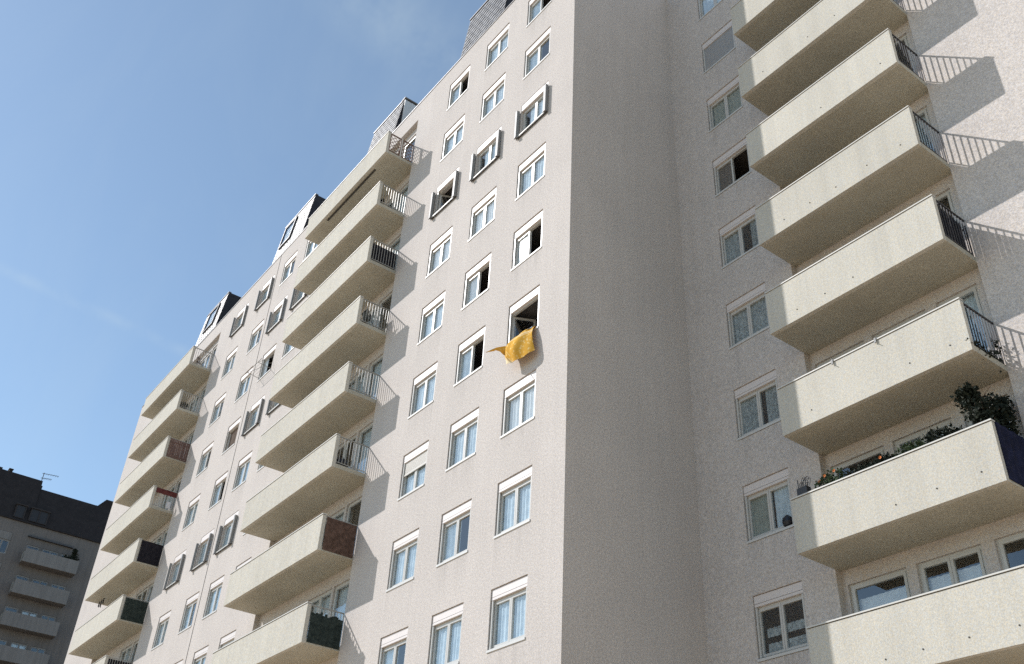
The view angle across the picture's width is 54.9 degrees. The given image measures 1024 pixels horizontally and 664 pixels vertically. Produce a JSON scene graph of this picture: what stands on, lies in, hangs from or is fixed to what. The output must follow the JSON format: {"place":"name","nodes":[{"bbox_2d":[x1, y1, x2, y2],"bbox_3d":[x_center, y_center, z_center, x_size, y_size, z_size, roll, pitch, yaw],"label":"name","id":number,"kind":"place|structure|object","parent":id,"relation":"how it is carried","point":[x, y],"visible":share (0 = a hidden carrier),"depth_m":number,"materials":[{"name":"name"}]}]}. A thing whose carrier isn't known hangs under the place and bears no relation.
{"place":"outdoors","nodes":[
{"label":"outdoors","id":0,"kind":"place"},
{"bbox_2d":[0,467,112,663],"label":"apartment building","id":1,"kind":"structure","parent":0,"point":[43,585],"depth_m":87.99,"materials":[{"name":"grey paint"}]},
{"bbox_2d":[0,530,12,553],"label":"window","id":2,"kind":"structure","parent":1,"relation":"in","point":[5,537],"depth_m":87.41,"materials":[{"name":"grey"}]},
{"bbox_2d":[2,642,27,649],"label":"window","id":3,"kind":"structure","parent":1,"relation":"in","point":[17,645],"depth_m":84.33,"materials":[{"name":"grey"}]},
{"bbox_2d":[61,548,78,560],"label":"shrub","id":4,"kind":"object","parent":1,"relation":"on","point":[74,554],"visible":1,"depth_m":89.31,"materials":[{"name":"plant"}]},
{"bbox_2d":[0,0,486,505],"label":"sky","id":5,"kind":"structure","parent":0,"point":[157,157],"materials":[{"name":"blue"}]},
{"label":"ground","id":6,"kind":"structure","parent":0,"visible":0},
{"bbox_2d":[64,0,1023,663],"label":"apartment building","id":7,"kind":"structure","parent":6,"relation":"on","point":[700,244],"depth_m":26.55,"materials":[{"name":"paint"}]},
{"bbox_2d":[120,644,132,661],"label":"balcony window","id":8,"kind":"structure","parent":7,"relation":"in","point":[127,651],"depth_m":47.09,"materials":[{"name":"white glass"}]},
{"bbox_2d":[120,597,147,623],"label":"privacy screen","id":9,"kind":"object","parent":7,"relation":"attached to","point":[134,610],"visible":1,"depth_m":45.77,"materials":[{"name":"fabric"}]},
{"bbox_2d":[137,540,162,566],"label":"privacy screen","id":10,"kind":"object","parent":7,"relation":"attached to","point":[150,553],"visible":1,"depth_m":47.38,"materials":[{"name":"black fabric"}]},
{"bbox_2d":[151,611,170,650],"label":"window","id":11,"kind":"structure","parent":7,"relation":"in","point":[163,622],"depth_m":43.43,"materials":[{"name":"white glass"}]},
{"bbox_2d":[156,487,176,497],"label":"hanging cloth","id":12,"kind":"object","parent":7,"relation":"hanging from","point":[166,492],"visible":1,"depth_m":49.21,"materials":[{"name":"red fabric"}]},
{"bbox_2d":[163,550,185,589],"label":"window","id":13,"kind":"structure","parent":7,"relation":"in","point":[179,560],"depth_m":45.02,"materials":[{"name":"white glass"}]},
{"bbox_2d":[166,438,189,461],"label":"privacy screen","id":14,"kind":"object","parent":7,"relation":"attached to","point":[182,446],"visible":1,"depth_m":50.57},
{"bbox_2d":[177,592,198,634],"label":"window","id":15,"kind":"structure","parent":7,"relation":"in","point":[191,603],"depth_m":41.33,"materials":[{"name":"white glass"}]},
{"bbox_2d":[181,495,199,531],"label":"window","id":16,"kind":"structure","parent":7,"relation":"in","point":[193,505],"depth_m":46.64,"materials":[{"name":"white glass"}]},
{"bbox_2d":[193,646,207,663],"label":"window","id":17,"kind":"structure","parent":7,"relation":"in","point":[200,656],"depth_m":38.07,"materials":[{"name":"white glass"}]},
{"bbox_2d":[189,529,213,571],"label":"window","id":18,"kind":"structure","parent":7,"relation":"in","point":[206,540],"depth_m":42.89,"materials":[{"name":"white glass"}]},
{"bbox_2d":[195,442,213,477],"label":"window","id":19,"kind":"structure","parent":7,"relation":"in","point":[206,454],"depth_m":48.29,"materials":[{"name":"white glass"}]},
{"bbox_2d":[201,576,223,619],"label":"window","id":20,"kind":"structure","parent":7,"relation":"in","point":[215,589],"depth_m":39.55,"materials":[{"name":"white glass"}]},
{"bbox_2d":[208,393,225,427],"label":"window","id":21,"kind":"structure","parent":7,"relation":"in","point":[219,404],"depth_m":49.88,"materials":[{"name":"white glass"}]},
{"bbox_2d":[208,472,227,510],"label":"window","id":22,"kind":"structure","parent":7,"relation":"in","point":[220,483],"depth_m":44.59,"materials":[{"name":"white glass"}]},
{"bbox_2d":[213,511,238,554],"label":"window","id":23,"kind":"structure","parent":7,"relation":"in","point":[230,524],"depth_m":41.16,"materials":[{"name":"white glass"}]},
{"bbox_2d":[219,631,235,648],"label":"window","id":24,"kind":"structure","parent":7,"relation":"in","point":[226,640],"depth_m":36.40,"materials":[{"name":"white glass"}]},
{"bbox_2d":[220,347,237,380],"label":"window","id":25,"kind":"structure","parent":7,"relation":"in","point":[230,359],"depth_m":51.46,"materials":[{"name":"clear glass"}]},
{"bbox_2d":[221,417,240,454],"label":"window","id":26,"kind":"structure","parent":7,"relation":"in","point":[233,429],"depth_m":46.15,"materials":[{"name":"grey"}]},
{"bbox_2d":[228,303,248,337],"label":"window","id":27,"kind":"structure","parent":7,"relation":"in","point":[241,316],"depth_m":53.02,"materials":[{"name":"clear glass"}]},
{"bbox_2d":[231,452,251,491],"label":"window","id":28,"kind":"structure","parent":7,"relation":"in","point":[243,466],"depth_m":42.77,"materials":[{"name":"clear glass"}]},
{"bbox_2d":[234,368,252,403],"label":"window","id":29,"kind":"structure","parent":7,"relation":"in","point":[244,383],"depth_m":47.71,"materials":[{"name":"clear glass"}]},
{"bbox_2d":[241,395,264,436],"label":"window","id":30,"kind":"structure","parent":7,"relation":"in","point":[256,409],"depth_m":44.35,"materials":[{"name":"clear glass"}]},
{"bbox_2d":[246,320,263,354],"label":"window","id":31,"kind":"structure","parent":7,"relation":"in","point":[256,333],"depth_m":49.38,"materials":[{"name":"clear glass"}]},
{"bbox_2d":[254,275,274,311],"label":"window","id":32,"kind":"structure","parent":7,"relation":"in","point":[267,288],"depth_m":50.89,"materials":[{"name":"clear glass"}]},
{"bbox_2d":[257,345,275,381],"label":"window","id":33,"kind":"structure","parent":7,"relation":"in","point":[268,362],"depth_m":46.19,"materials":[{"name":"grey plastic"}]},
{"bbox_2d":[265,392,280,415],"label":"window","id":34,"kind":"structure","parent":7,"relation":"in","point":[276,405],"depth_m":42.55,"materials":[{"name":"clear glass"}]},
{"bbox_2d":[265,296,286,334],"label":"window","id":35,"kind":"structure","parent":7,"relation":"in","point":[279,309],"depth_m":47.58,"materials":[{"name":"clear glass"}]},
{"bbox_2d":[279,252,296,286],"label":"window","id":36,"kind":"structure","parent":7,"relation":"in","point":[289,266],"depth_m":49.26,"materials":[{"name":"clear glass"}]},
{"bbox_2d":[288,289,306,310],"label":"window","id":37,"kind":"structure","parent":7,"relation":"in","point":[301,295],"depth_m":45.90,"materials":[{"name":"clear glass"}]},
{"bbox_2d":[303,240,316,260],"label":"window","id":38,"kind":"structure","parent":7,"relation":"in","point":[311,246],"depth_m":47.56,"materials":[{"name":"clear glass"}]},
{"bbox_2d":[309,589,331,616],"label":"balcony window","id":39,"kind":"structure","parent":7,"relation":"in","point":[323,600],"depth_m":31.58,"materials":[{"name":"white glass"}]},
{"bbox_2d":[306,612,342,649],"bbox_3d":[-5.444,8.677,28.697,1.043,0.935,0.036,25,-40,-28],"label":"privacy screen","id":40,"kind":"object","parent":7,"relation":"attached to","point":[325,631],"visible":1,"depth_m":28.67,"materials":[{"name":"fabric"}]},
{"bbox_2d":[322,517,356,557],"bbox_3d":[-5.303,6.333,30.333,1.043,1.060,0.036,25,-40,-28],"label":"privacy screen","id":41,"kind":"object","parent":7,"relation":"attached to","point":[339,537],"visible":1,"depth_m":30.32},
{"bbox_2d":[331,580,349,646],"bbox_3d":[-5.230,8.754,30.122,0.169,2.220,1.100,25,-40,-28],"label":"balcony door","id":42,"kind":"structure","parent":7,"relation":"in","point":[343,588],"depth_m":30.67,"materials":[{"name":"white glass"}]},
{"bbox_2d":[326,504,360,553],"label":"balcony window","id":43,"kind":"structure","parent":7,"relation":"in","point":[337,515],"depth_m":32.69,"materials":[{"name":"white glass"}]},
{"bbox_2d":[338,434,356,467],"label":"balcony window","id":44,"kind":"structure","parent":7,"relation":"in","point":[353,438],"depth_m":35.28,"materials":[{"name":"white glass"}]},
{"bbox_2d":[346,497,361,523],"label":"balcony door","id":45,"kind":"structure","parent":7,"relation":"in","point":[358,501],"depth_m":32.47,"materials":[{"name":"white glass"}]},
{"bbox_2d":[349,368,366,393],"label":"balcony window","id":46,"kind":"structure","parent":7,"relation":"in","point":[358,375],"depth_m":36.34,"materials":[{"name":"white glass"}]},
{"bbox_2d":[354,423,372,473],"bbox_3d":[-4.955,4.168,33.324,0.169,2.220,1.100,25,-40,-28],"label":"balcony door","id":47,"kind":"structure","parent":7,"relation":"in","point":[367,435],"depth_m":33.77,"materials":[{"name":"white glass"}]},
{"bbox_2d":[366,355,382,399],"bbox_3d":[-4.817,1.875,34.925,0.169,2.220,1.100,25,-40,-28],"label":"balcony door","id":48,"kind":"structure","parent":7,"relation":"in","point":[377,368],"depth_m":35.40,"materials":[{"name":"white glass"}]},
{"bbox_2d":[360,301,390,331],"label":"balcony window","id":49,"kind":"structure","parent":7,"relation":"in","point":[388,304],"depth_m":37.46,"materials":[{"name":"white glass"}]},
{"bbox_2d":[371,243,396,269],"bbox_3d":[-4.804,-2.802,36.796,1.043,0.820,0.036,25,-40,-28],"label":"privacy screen","id":50,"kind":"object","parent":7,"relation":"on","point":[383,256],"visible":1,"depth_m":36.82,"materials":[{"name":"black fabric"}]},
{"bbox_2d":[377,292,392,330],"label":"balcony door","id":51,"kind":"structure","parent":7,"relation":"in","point":[388,297],"depth_m":37.24,"materials":[{"name":"white glass"}]},
{"bbox_2d":[379,628,407,663],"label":"window","id":52,"kind":"structure","parent":7,"relation":"in","point":[393,647],"depth_m":26.52,"materials":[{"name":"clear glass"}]},
{"bbox_2d":[389,236,400,265],"bbox_3d":[-4.541,-2.711,38.127,0.169,2.220,1.100,25,-40,-28],"label":"balcony door","id":53,"kind":"structure","parent":7,"relation":"in","point":[396,246],"depth_m":38.74,"materials":[{"name":"white glass"}]},
{"bbox_2d":[395,183,408,212],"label":"balcony door","id":54,"kind":"structure","parent":7,"relation":"in","point":[405,193],"depth_m":40.28,"materials":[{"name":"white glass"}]},
{"bbox_2d":[386,529,418,591],"bbox_3d":[-2.972,6.453,27.713,0.282,1.496,1.454,25,-40,-28],"label":"window","id":55,"kind":"structure","parent":7,"relation":"in","point":[404,549],"depth_m":27.84,"materials":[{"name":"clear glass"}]},
{"bbox_2d":[397,441,428,500],"bbox_3d":[-2.834,4.160,29.314,0.282,1.496,1.454,25,-40,-28],"label":"window","id":56,"kind":"structure","parent":7,"relation":"in","point":[413,477],"depth_m":29.42,"materials":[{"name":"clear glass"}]},
{"bbox_2d":[408,362,437,418],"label":"window","id":57,"kind":"structure","parent":7,"relation":"in","point":[424,384],"depth_m":31.06,"materials":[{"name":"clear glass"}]},
{"bbox_2d":[417,292,444,345],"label":"window","id":58,"kind":"structure","parent":7,"relation":"in","point":[432,314],"depth_m":32.67,"materials":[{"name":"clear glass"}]},
{"bbox_2d":[425,226,452,278],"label":"window","id":59,"kind":"structure","parent":7,"relation":"in","point":[440,250],"depth_m":34.28,"materials":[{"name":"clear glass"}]},
{"bbox_2d":[428,168,458,219],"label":"window","id":60,"kind":"structure","parent":7,"relation":"in","point":[447,190],"depth_m":36.05,"materials":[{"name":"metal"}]},
{"bbox_2d":[429,603,463,663],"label":"window","id":61,"kind":"structure","parent":7,"relation":"in","point":[447,625],"depth_m":24.52,"materials":[{"name":"clear glass"}]},
{"bbox_2d":[440,115,464,161],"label":"window","id":62,"kind":"structure","parent":7,"relation":"in","point":[453,137],"depth_m":37.50,"materials":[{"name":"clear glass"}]},
{"bbox_2d":[436,499,471,567],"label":"window","id":63,"kind":"structure","parent":7,"relation":"in","point":[455,523],"depth_m":26.25,"materials":[{"name":"clear glass"}]},
{"bbox_2d":[446,66,469,110],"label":"window","id":64,"kind":"structure","parent":7,"relation":"in","point":[459,87],"depth_m":39.24,"materials":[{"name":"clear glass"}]},
{"bbox_2d":[445,408,478,471],"bbox_3d":[-1.290,3.048,27.589,0.282,1.496,1.454,25,-40,-28],"label":"window","id":65,"kind":"structure","parent":7,"relation":"in","point":[463,439],"depth_m":27.71,"materials":[{"name":"clear glass"}]},
{"bbox_2d":[453,327,484,386],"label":"window","id":66,"kind":"structure","parent":7,"relation":"in","point":[470,358],"depth_m":29.52,"materials":[{"name":"clear glass"}]},
{"bbox_2d":[461,253,490,310],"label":"window","id":67,"kind":"structure","parent":7,"relation":"in","point":[477,279],"depth_m":31.12,"materials":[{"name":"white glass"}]},
{"bbox_2d":[468,188,495,241],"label":"window","id":68,"kind":"structure","parent":7,"relation":"in","point":[483,212],"depth_m":32.55,"materials":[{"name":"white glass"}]},
{"bbox_2d":[469,127,500,182],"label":"window","id":69,"kind":"structure","parent":7,"relation":"in","point":[490,150],"depth_m":34.12,"materials":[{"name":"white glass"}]},
{"bbox_2d":[479,73,505,123],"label":"window","id":70,"kind":"structure","parent":7,"relation":"in","point":[494,96],"depth_m":35.76,"materials":[{"name":"white glass"}]},
{"bbox_2d":[484,24,508,71],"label":"window","id":71,"kind":"structure","parent":7,"relation":"in","point":[499,44],"depth_m":37.36,"materials":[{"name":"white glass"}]},
{"bbox_2d":[486,575,527,652],"bbox_3d":[-0.013,6.516,22.652,0.282,1.496,1.454,25,-40,-28],"label":"window","id":72,"kind":"structure","parent":7,"relation":"in","point":[509,601],"depth_m":22.74,"materials":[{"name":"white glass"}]},
{"bbox_2d":[486,326,535,363],"bbox_3d":[-0.009,0.336,26.477,0.941,1.038,1.414,25,-40,-28],"label":"bed sheet","id":73,"kind":"object","parent":7,"relation":"hanging from","point":[520,345],"visible":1,"depth_m":26.33,"materials":[{"name":"yellow fabric"}]},
{"bbox_2d":[493,466,531,538],"bbox_3d":[0.125,4.223,24.253,0.282,1.496,1.454,25,-40,-28],"label":"window","id":74,"kind":"structure","parent":7,"relation":"in","point":[514,499],"depth_m":24.35,"materials":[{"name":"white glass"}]},
{"bbox_2d":[500,370,535,438],"bbox_3d":[0.263,1.929,25.854,0.282,1.496,1.454,25,-40,-28],"label":"window","id":75,"kind":"structure","parent":7,"relation":"in","point":[519,403],"depth_m":25.97,"materials":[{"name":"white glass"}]},
{"bbox_2d":[508,285,539,342],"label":"window","id":76,"kind":"structure","parent":7,"relation":"in","point":[526,309],"depth_m":28.08,"materials":[{"name":"grey plastic"}]},
{"bbox_2d":[510,210,542,271],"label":"window","id":77,"kind":"structure","parent":7,"relation":"in","point":[528,239],"depth_m":29.38,"materials":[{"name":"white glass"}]},
{"bbox_2d":[515,143,545,200],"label":"window","id":78,"kind":"structure","parent":7,"relation":"in","point":[531,171],"depth_m":30.79,"materials":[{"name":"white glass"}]},
{"bbox_2d":[514,82,547,140],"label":"window","id":79,"kind":"structure","parent":7,"relation":"in","point":[536,106],"depth_m":32.39,"materials":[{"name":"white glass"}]},
{"bbox_2d":[523,27,550,79],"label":"window","id":80,"kind":"structure","parent":7,"relation":"in","point":[540,49],"depth_m":34.15,"materials":[{"name":"white glass"}]},
{"bbox_2d":[526,0,551,27],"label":"window","id":81,"kind":"structure","parent":7,"relation":"in","point":[536,7],"depth_m":35.82,"materials":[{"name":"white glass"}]},
{"bbox_2d":[698,0,722,20],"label":"window","id":82,"kind":"structure","parent":7,"relation":"in","point":[705,6],"depth_m":34.80,"materials":[{"name":"clear glass"}]},
{"bbox_2d":[702,20,735,74],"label":"window","id":83,"kind":"structure","parent":7,"relation":"in","point":[722,43],"depth_m":33.02,"materials":[{"name":"white glass"}]},
{"bbox_2d":[707,76,742,132],"bbox_3d":[6.852,-7.226,31.417,0.282,1.496,1.440,25,-40,-28],"label":"window","id":84,"kind":"structure","parent":7,"relation":"in","point":[728,100],"depth_m":31.52,"materials":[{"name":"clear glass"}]},
{"bbox_2d":[713,138,750,196],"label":"window","id":85,"kind":"structure","parent":7,"relation":"in","point":[733,165],"depth_m":30.16,"materials":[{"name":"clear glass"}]},
{"bbox_2d":[719,206,759,269],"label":"window","id":86,"kind":"structure","parent":7,"relation":"in","point":[739,237],"depth_m":28.43,"materials":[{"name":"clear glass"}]},
{"bbox_2d":[726,283,769,349],"bbox_3d":[6.441,-0.384,26.640,0.282,1.496,1.440,25,-40,-28],"label":"window","id":87,"kind":"structure","parent":7,"relation":"in","point":[748,314],"depth_m":26.72,"materials":[{"name":"clear glass"}]},
{"bbox_2d":[734,370,780,440],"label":"window","id":88,"kind":"structure","parent":7,"relation":"in","point":[757,402],"depth_m":25.17,"materials":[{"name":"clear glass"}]},
{"bbox_2d":[743,468,793,543],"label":"window","id":89,"kind":"structure","parent":7,"relation":"in","point":[767,500],"depth_m":23.55,"materials":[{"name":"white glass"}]},
{"bbox_2d":[754,581,808,661],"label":"window","id":90,"kind":"structure","parent":7,"relation":"in","point":[784,620],"depth_m":22.07,"materials":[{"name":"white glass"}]},
{"bbox_2d":[782,515,792,526],"bbox_3d":[6.372,4.383,22.776,0.184,0.290,0.270,25,-40,-28],"label":"dark ball","id":91,"kind":"object","parent":7,"relation":"on","point":[786,520],"visible":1,"depth_m":22.71,"materials":[{"name":"black plastic"}]},
{"bbox_2d":[797,476,810,495],"bbox_3d":[6.301,3.307,21.204,0.150,0.423,0.360,25,-40,-28],"label":"potted plant","id":92,"kind":"object","parent":7,"relation":"on","point":[803,488],"visible":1,"depth_m":21.15,"materials":[{"name":"plant"}]},
{"bbox_2d":[816,467,845,486],"bbox_3d":[6.793,3.190,20.820,0.366,0.775,0.758,25,-40,-28],"label":"flower box","id":93,"kind":"object","parent":7,"relation":"on","point":[829,479],"visible":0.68,"depth_m":20.87,"materials":[{"name":"green plant"}]},
{"bbox_2d":[816,342,863,367],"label":"balcony window","id":94,"kind":"structure","parent":7,"relation":"in","point":[862,343],"depth_m":23.68,"materials":[{"name":"white glass"}]},
{"bbox_2d":[832,446,884,478],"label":"balcony window","id":95,"kind":"structure","parent":7,"relation":"in","point":[867,457],"depth_m":22.22,"materials":[{"name":"white glass"}]},
{"bbox_2d":[845,461,873,475],"bbox_3d":[7.171,2.986,20.338,0.370,0.596,0.827,25,-40,-28],"label":"flower box","id":96,"kind":"object","parent":7,"relation":"on","point":[861,467],"visible":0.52,"depth_m":20.39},
{"bbox_2d":[867,450,898,467],"bbox_3d":[7.526,2.719,19.933,0.332,0.603,0.739,25,-40,-28],"label":"flower box","id":97,"kind":"object","parent":7,"relation":"on","point":[887,456],"visible":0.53,"depth_m":19.99,"materials":[{"name":"orange plant"}]},
{"bbox_2d":[873,311,925,337],"bbox_3d":[8.858,0.761,21.968,0.085,2.310,1.420,25,-40,-28],"label":"balcony door","id":98,"kind":"structure","parent":7,"relation":"in","point":[924,312],"depth_m":22.57,"materials":[{"name":"white glass"}]},
{"bbox_2d":[850,566,948,612],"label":"balcony window","id":99,"kind":"structure","parent":7,"relation":"in","point":[894,586],"depth_m":20.58,"materials":[{"name":"white glass"}]},
{"bbox_2d":[894,34,917,74],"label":"balcony door","id":100,"kind":"structure","parent":7,"relation":"in","point":[904,38],"depth_m":26.26,"materials":[{"name":"white glass"}]},
{"bbox_2d":[893,439,928,455],"bbox_3d":[7.936,2.450,19.501,0.420,0.590,0.784,25,-40,-28],"label":"flower box","id":101,"kind":"object","parent":7,"relation":"on","point":[908,447],"visible":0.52,"depth_m":19.50,"materials":[{"name":"green plant"}]},
{"bbox_2d":[913,107,939,154],"bbox_3d":[10.050,-4.446,24.203,0.169,2.310,0.980,25,-40,-28],"label":"balcony door","id":102,"kind":"structure","parent":7,"relation":"in","point":[926,117],"depth_m":24.40,"materials":[{"name":"white glass"}]},
{"bbox_2d":[894,418,977,453],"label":"balcony door","id":103,"kind":"structure","parent":7,"relation":"in","point":[919,435],"depth_m":21.03,"materials":[{"name":"white glass"}]},
{"bbox_2d":[919,424,957,445],"bbox_3d":[8.300,2.125,19.113,0.410,0.715,0.877,25,-40,-28],"label":"flower box","id":104,"kind":"object","parent":7,"relation":"on","point":[929,437],"visible":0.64,"depth_m":19.18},
{"bbox_2d":[935,189,958,222],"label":"balcony door","id":105,"kind":"structure","parent":7,"relation":"in","point":[948,202],"depth_m":22.99,"materials":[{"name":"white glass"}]},
{"bbox_2d":[938,209,966,248],"bbox_3d":[9.553,-2.189,21.392,1.043,0.970,0.032,25,-40,-28],"label":"privacy screen","id":106,"kind":"object","parent":7,"relation":"on","point":[952,228],"visible":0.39,"depth_m":21.48,"materials":[{"name":"black fabric"}]},
{"bbox_2d":[937,284,993,351],"bbox_3d":[9.775,0.140,21.001,0.169,2.310,0.980,25,-40,-28],"label":"balcony door","id":107,"kind":"structure","parent":7,"relation":"in","point":[970,296],"depth_m":21.26,"materials":[{"name":"white glass"}]},
{"bbox_2d":[918,543,1023,592],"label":"balcony door","id":108,"kind":"structure","parent":7,"relation":"in","point":[968,564],"depth_m":19.26,"materials":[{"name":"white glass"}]},
{"bbox_2d":[938,381,1023,438],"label":"shrub","id":109,"kind":"object","parent":7,"relation":"on","point":[969,399],"visible":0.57,"depth_m":18.87,"materials":[{"name":"green plant"}]},
{"bbox_2d":[965,332,1003,372],"bbox_3d":[9.405,0.306,19.589,1.334,0.813,0.302,25,-40,-28],"label":"climbing plant","id":110,"kind":"object","parent":7,"relation":"attached to","point":[988,348],"visible":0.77,"depth_m":19.57,"materials":[{"name":"green plant"}]},
{"bbox_2d":[994,422,1023,486],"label":"tarpaulin","id":111,"kind":"object","parent":7,"relation":"hanging from","point":[1012,444],"visible":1,"depth_m":18.03,"materials":[{"name":"blue fabric"}]},
{"bbox_2d":[995,531,1023,569],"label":"balcony door","id":112,"kind":"structure","parent":7,"relation":"in","point":[1017,539],"depth_m":18.53,"materials":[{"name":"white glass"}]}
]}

